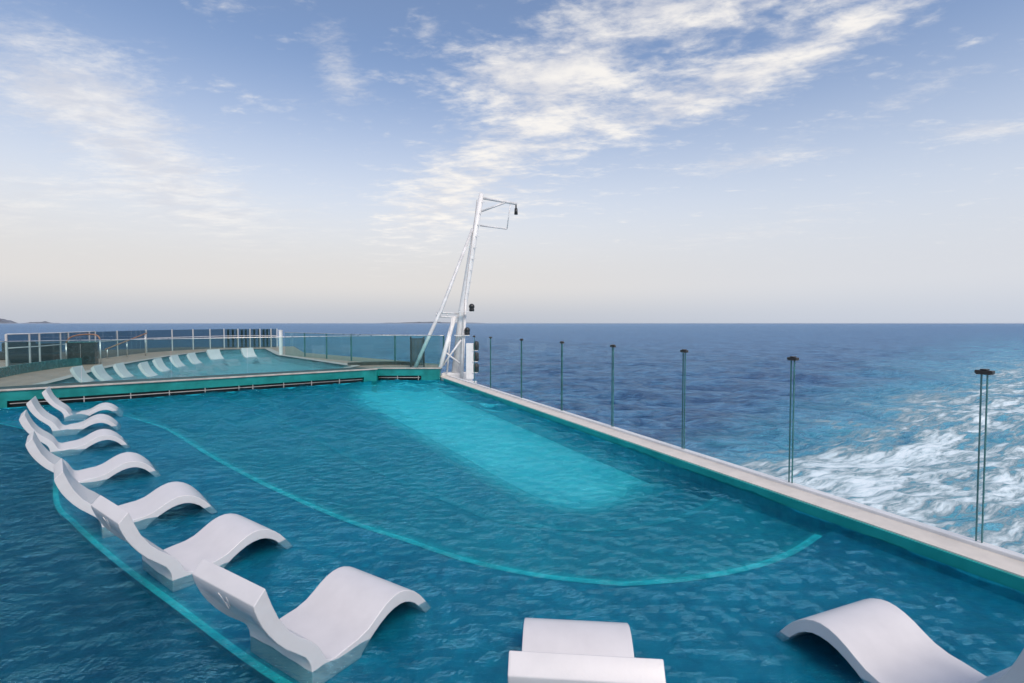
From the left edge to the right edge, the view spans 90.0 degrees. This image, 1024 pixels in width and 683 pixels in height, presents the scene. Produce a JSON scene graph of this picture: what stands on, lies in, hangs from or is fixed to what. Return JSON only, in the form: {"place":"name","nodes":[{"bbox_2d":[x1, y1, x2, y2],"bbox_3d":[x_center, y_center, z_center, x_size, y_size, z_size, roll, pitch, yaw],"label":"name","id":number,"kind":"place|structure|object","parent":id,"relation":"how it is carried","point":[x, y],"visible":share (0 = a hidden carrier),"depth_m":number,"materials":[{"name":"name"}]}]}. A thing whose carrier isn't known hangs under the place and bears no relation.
{"place":"outdoors","nodes":[
{"label":"outdoors","id":0,"kind":"place"},
{"bbox_2d":[0,318,15,322],"bbox_3d":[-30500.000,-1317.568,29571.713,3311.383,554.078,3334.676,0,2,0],"label":"headland hill","id":1,"kind":"structure","parent":0,"point":[5,321],"depth_m":29741.10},
{"bbox_2d":[0,342,35,359],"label":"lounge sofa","id":2,"kind":"object","parent":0,"point":[10,351],"visible":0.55,"depth_m":24.10,"materials":[{"name":"fabric"}]},
{"bbox_2d":[10,343,59,362],"bbox_3d":[-20.866,0.500,22.433,1.500,0.790,0.840,-1,2,-30],"label":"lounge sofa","id":3,"kind":"object","parent":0,"point":[48,353],"visible":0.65,"depth_m":22.35,"materials":[{"name":"fabric"}]},
{"bbox_2d":[0,428,263,682],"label":"pool outer floor","id":4,"kind":"structure","parent":0,"point":[82,600],"depth_m":4.05,"materials":[{"name":"blue tile"}]},
{"bbox_2d":[0,424,274,682],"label":"pool outer riser","id":5,"kind":"object","parent":4,"relation":"on","point":[254,672],"visible":0.5,"depth_m":4.03,"materials":[{"name":"blue tile"}]},
{"bbox_2d":[0,368,377,407],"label":"pool wall","id":6,"kind":"structure","parent":0,"point":[17,397],"depth_m":15.20,"materials":[{"name":"teal tile"}]},
{"bbox_2d":[0,335,439,341],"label":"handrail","id":7,"kind":"object","parent":6,"relation":"on","point":[215,338],"visible":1,"depth_m":15.54,"materials":[{"name":"metal"}]},
{"bbox_2d":[53,349,347,382],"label":"pool water","id":8,"kind":"structure","parent":0,"point":[244,362],"depth_m":20.77,"materials":[{"name":"teal liquid"}]},
{"bbox_2d":[94,354,320,381],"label":"pool floor","id":9,"kind":"structure","parent":0,"point":[274,362],"depth_m":23.31,"materials":[{"name":"tile"}]},
{"bbox_2d":[70,365,95,381],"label":"pool lounger","id":10,"kind":"object","parent":9,"relation":"on","point":[79,373],"visible":0.31,"depth_m":14.92,"materials":[{"name":"plastic"}]},
{"bbox_2d":[91,364,142,380],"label":"pool lounger","id":11,"kind":"object","parent":9,"relation":"on","point":[99,372],"visible":0.3,"depth_m":15.32,"materials":[{"name":"plastic"}]},
{"bbox_2d":[113,362,164,379],"bbox_3d":[-11.796,1.052,16.401,1.416,0.761,0.680,-1,2,-20],"label":"pool lounger","id":12,"kind":"object","parent":9,"relation":"on","point":[121,371],"visible":0.39,"depth_m":16.12,"materials":[{"name":"plastic"}]},
{"bbox_2d":[138,361,188,378],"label":"pool lounger","id":13,"kind":"object","parent":9,"relation":"on","point":[146,370],"visible":0.34,"depth_m":16.51,"materials":[{"name":"plastic"}]},
{"bbox_2d":[152,358,200,377],"bbox_3d":[-12.083,0.974,18.557,1.415,0.761,0.680,-1,2,-17],"label":"pool lounger","id":14,"kind":"object","parent":9,"relation":"on","point":[160,365],"visible":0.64,"depth_m":18.35,"materials":[{"name":"plastic"}]},
{"bbox_2d":[169,355,214,374],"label":"pool lounger","id":15,"kind":"object","parent":9,"relation":"on","point":[176,362],"visible":0.72,"depth_m":20.06,"materials":[{"name":"plastic"}]},
{"bbox_2d":[48,349,346,383],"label":"pool side wall","id":16,"kind":"structure","parent":9,"relation":"on","point":[304,363],"depth_m":23.73,"materials":[{"name":"teal tile"}]},
{"bbox_2d":[186,353,228,370],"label":"pool lounger","id":17,"kind":"object","parent":9,"relation":"on","point":[193,359],"visible":0.65,"depth_m":21.52,"materials":[{"name":"plastic"}]},
{"bbox_2d":[206,349,240,365],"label":"pool lounger","id":18,"kind":"object","parent":9,"relation":"on","point":[212,354],"visible":0.73,"depth_m":24.34,"materials":[{"name":"plastic"}]},
{"bbox_2d":[241,348,271,363],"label":"pool lounger","id":19,"kind":"object","parent":9,"relation":"on","point":[249,353],"visible":0.77,"depth_m":25.77,"materials":[{"name":"plastic"}]},
{"bbox_2d":[0,346,438,386],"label":"deck","id":20,"kind":"structure","parent":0,"point":[31,378],"depth_m":24.00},
{"bbox_2d":[0,358,81,377],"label":"curved low wall","id":21,"kind":"structure","parent":20,"relation":"on","point":[6,371],"depth_m":18.23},
{"bbox_2d":[67,341,98,364],"bbox_3d":[-17.740,0.478,21.155,0.980,0.928,0.560,-1,2,-25],"label":"deck cabinet","id":22,"kind":"object","parent":20,"relation":"on","point":[87,352],"visible":0.75,"depth_m":20.98,"materials":[{"name":"glass"}]},
{"bbox_2d":[65,334,100,364],"bbox_3d":[-17.188,0.331,20.525,1.416,1.287,0.050,0,2,0],"label":"arched handrail","id":23,"kind":"object","parent":20,"relation":"on","point":[84,334],"visible":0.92,"depth_m":20.50,"materials":[{"name":"silver metal"}]},
{"bbox_2d":[105,333,146,358],"bbox_3d":[-19.196,0.181,25.523,0.056,1.224,2.109,1,2,17],"label":"stair handrail","id":24,"kind":"object","parent":20,"relation":"on","point":[126,344],"visible":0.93,"depth_m":25.54,"materials":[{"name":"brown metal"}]},
{"bbox_2d":[32,349,221,384],"bbox_3d":[-16.270,0.832,23.375,1.330,0.001,19.910,-1,2,-17],"label":"pool edge","id":25,"kind":"object","parent":20,"relation":"on","point":[59,379],"visible":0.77,"depth_m":17.69,"materials":[{"name":"stone"}]},
{"bbox_2d":[5,329,277,365],"bbox_3d":[-19.159,0.067,27.107,4.169,1.338,18.149,0,2,4],"label":"windscreen","id":26,"kind":"object","parent":20,"relation":"on","point":[39,346],"visible":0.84,"depth_m":29.79,"materials":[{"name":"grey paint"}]},
{"bbox_2d":[0,367,369,388],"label":"overflow ledge","id":27,"kind":"object","parent":20,"relation":"on","point":[97,382],"visible":1,"depth_m":15.52,"materials":[{"name":"stone"}]},
{"bbox_2d":[265,348,359,367],"bbox_3d":[-11.500,0.699,26.909,2.614,0.001,18.930,-2,3,-41],"label":"pool coping","id":28,"kind":"object","parent":20,"relation":"on","point":[277,353],"visible":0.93,"depth_m":23.44,"materials":[{"name":"stone"}]},
{"bbox_2d":[278,330,282,355],"bbox_3d":[-12.198,0.065,27.011,0.200,1.350,0.200,0,2,0],"label":"end post","id":29,"kind":"object","parent":28,"relation":"on","point":[280,343],"visible":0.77,"depth_m":26.95,"materials":[{"name":"white metal"}]},
{"bbox_2d":[285,332,444,361],"bbox_3d":[-7.626,0.243,23.669,11.533,1.214,0.772,1,3,36],"label":"glass balustrade","id":30,"kind":"object","parent":20,"relation":"on","point":[351,342],"visible":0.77,"depth_m":22.90,"materials":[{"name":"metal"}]},
{"bbox_2d":[347,361,413,365],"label":"curved kerb","id":31,"kind":"structure","parent":20,"relation":"on","point":[382,363],"depth_m":20.82,"materials":[{"name":"stone"}]},
{"bbox_2d":[377,368,440,379],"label":"pool wall","id":32,"kind":"structure","parent":20,"relation":"attached to","point":[410,373],"depth_m":19.16,"materials":[{"name":"teal tile"}]},
{"bbox_2d":[410,337,424,366],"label":"deck gate","id":33,"kind":"structure","parent":20,"relation":"on","point":[412,352],"depth_m":19.59,"materials":[{"name":"glass"}]},
{"bbox_2d":[402,322,450,322],"bbox_3d":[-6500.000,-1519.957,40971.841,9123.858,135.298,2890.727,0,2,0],"label":"coast hill","id":34,"kind":"structure","parent":0,"point":[425,322],"depth_m":40779.40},
{"bbox_2d":[83,399,813,580],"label":"pool step floor","id":35,"kind":"structure","parent":0,"point":[565,566],"depth_m":5.94,"materials":[{"name":"teal tile"}]},
{"bbox_2d":[226,401,720,530],"bbox_3d":[-3.629,1.964,10.140,14.259,0.001,2.435,2,3,37],"label":"pool inner edge line","id":36,"kind":"object","parent":35,"relation":"on","point":[689,513],"visible":0.81,"depth_m":6.43,"materials":[{"name":"teal tile"}]},
{"bbox_2d":[233,392,707,527],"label":"pool inner floor","id":37,"kind":"structure","parent":0,"point":[468,478],"depth_m":8.64,"materials":[{"name":"teal tile"}]},
{"bbox_2d":[361,392,649,508],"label":"pool basin floor","id":38,"kind":"structure","parent":0,"point":[519,482],"depth_m":10.19,"materials":[{"name":"teal tile"}]},
{"bbox_2d":[348,393,663,515],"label":"pool basin slope","id":39,"kind":"structure","parent":38,"relation":"on","point":[518,495],"depth_m":7.83,"materials":[{"name":"tile"}]},
{"bbox_2d":[0,323,1023,553],"bbox_3d":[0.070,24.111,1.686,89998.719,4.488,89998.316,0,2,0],"label":"sea","id":40,"kind":"structure","parent":0,"point":[886,417],"depth_m":196.21,"materials":[{"name":"liquid"}]},
{"bbox_2d":[0,410,1023,682],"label":"pool shelf floor","id":41,"kind":"structure","parent":0,"point":[404,552],"depth_m":4.17,"materials":[{"name":"blue tile"}]},
{"bbox_2d":[26,396,119,436],"bbox_3d":[-8.915,1.476,10.480,1.416,0.761,0.680,-2,3,-37],"label":"pool lounger","id":42,"kind":"object","parent":41,"relation":"on","point":[37,410],"visible":0.89,"depth_m":10.24,"materials":[{"name":"plastic"}]},
{"bbox_2d":[19,410,129,456],"bbox_3d":[-7.576,1.532,8.915,1.415,0.761,0.680,-2,3,-42],"label":"pool lounger","id":43,"kind":"object","parent":41,"relation":"on","point":[49,440],"visible":0.92,"depth_m":8.71,"materials":[{"name":"plastic"}]},
{"bbox_2d":[42,386,122,421],"bbox_3d":[-10.049,1.419,12.042,1.416,0.761,0.680,-2,3,-37],"label":"pool lounger","id":44,"kind":"object","parent":41,"relation":"on","point":[51,399],"visible":0.91,"depth_m":11.80,"materials":[{"name":"plastic"}]},
{"bbox_2d":[25,431,160,488],"bbox_3d":[-5.860,1.594,7.218,1.415,0.761,0.680,-2,3,-42],"label":"pool lounger","id":45,"kind":"object","parent":41,"relation":"on","point":[41,454],"visible":0.77,"depth_m":7.08,"materials":[{"name":"plastic"}]},
{"bbox_2d":[54,458,216,537],"bbox_3d":[-4.209,1.646,5.777,1.416,0.761,0.680,-2,3,-42],"label":"pool lounger","id":46,"kind":"object","parent":41,"relation":"on","point":[157,502],"visible":0.78,"depth_m":5.66,"materials":[{"name":"plastic"}]},
{"bbox_2d":[91,495,291,591],"bbox_3d":[-2.874,1.684,4.715,0.680,0.761,1.416,2,3,37],"label":"pool lounger","id":47,"kind":"object","parent":41,"relation":"on","point":[224,539],"visible":0.94,"depth_m":4.57,"materials":[{"name":"plastic"}]},
{"bbox_2d":[192,558,430,682],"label":"pool lounger","id":48,"kind":"object","parent":41,"relation":"on","point":[337,613],"visible":0.98,"depth_m":3.39,"materials":[{"name":"plastic"}]},
{"bbox_2d":[2,410,821,682],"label":"pool floor edge line","id":49,"kind":"object","parent":41,"relation":"on","point":[263,668],"visible":0.7,"depth_m":4.63,"materials":[{"name":"teal tile"}]},
{"bbox_2d":[508,618,665,682],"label":"pool lounger","id":50,"kind":"object","parent":41,"relation":"on","point":[564,651],"visible":1,"depth_m":2.28,"materials":[{"name":"plastic"}]},
{"bbox_2d":[776,598,1023,682],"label":"pool lounger","id":51,"kind":"object","parent":41,"relation":"on","point":[871,640],"visible":0.96,"depth_m":3.22,"materials":[{"name":"plastic"}]},
{"bbox_2d":[0,378,1023,682],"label":"pool water","id":52,"kind":"structure","parent":0,"point":[390,478],"depth_m":5.22,"materials":[{"name":"blue liquid"}]},
{"bbox_2d":[0,380,1023,603],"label":"pool side wall","id":53,"kind":"structure","parent":0,"point":[733,497],"depth_m":8.67,"materials":[{"name":"teal tile"}]},
{"bbox_2d":[440,375,1023,591],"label":"stern parapet","id":54,"kind":"structure","parent":53,"relation":"attached to","point":[999,565],"depth_m":5.78,"materials":[{"name":"beige tile"}]},
{"bbox_2d":[466,341,478,378],"bbox_3d":[-1.439,0.678,18.714,0.470,1.381,0.345,0,2,0],"label":"lamp locker","id":55,"kind":"object","parent":54,"relation":"on","point":[469,360],"visible":0.85,"depth_m":18.58,"materials":[{"name":"white metal"}]},
{"bbox_2d":[473,335,994,542],"bbox_3d":[2.141,0.864,9.341,0.060,1.578,16.772,-1,2,-24],"label":"stern windscreen","id":56,"kind":"object","parent":54,"relation":"on","point":[987,372],"visible":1,"depth_m":6.35,"materials":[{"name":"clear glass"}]},
{"bbox_2d":[0,0,1023,322],"label":"sky","id":57,"kind":"structure","parent":0,"point":[162,161],"materials":[{"name":"blue"}]},
{"bbox_3d":[-2.018,1.880,19.831,1.250,0.600,1.000,0,2,0],"label":"mast platform","id":58,"kind":"object","parent":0,"visible":0},
{"bbox_2d":[414,193,517,381],"bbox_3d":[-1.704,-2.102,19.697,4.144,7.479,1.410,-1,2,-17],"label":"signal mast","id":59,"kind":"object","parent":58,"relation":"on","point":[462,332],"visible":0.93,"depth_m":19.90,"materials":[{"name":"white metal"}]}
]}

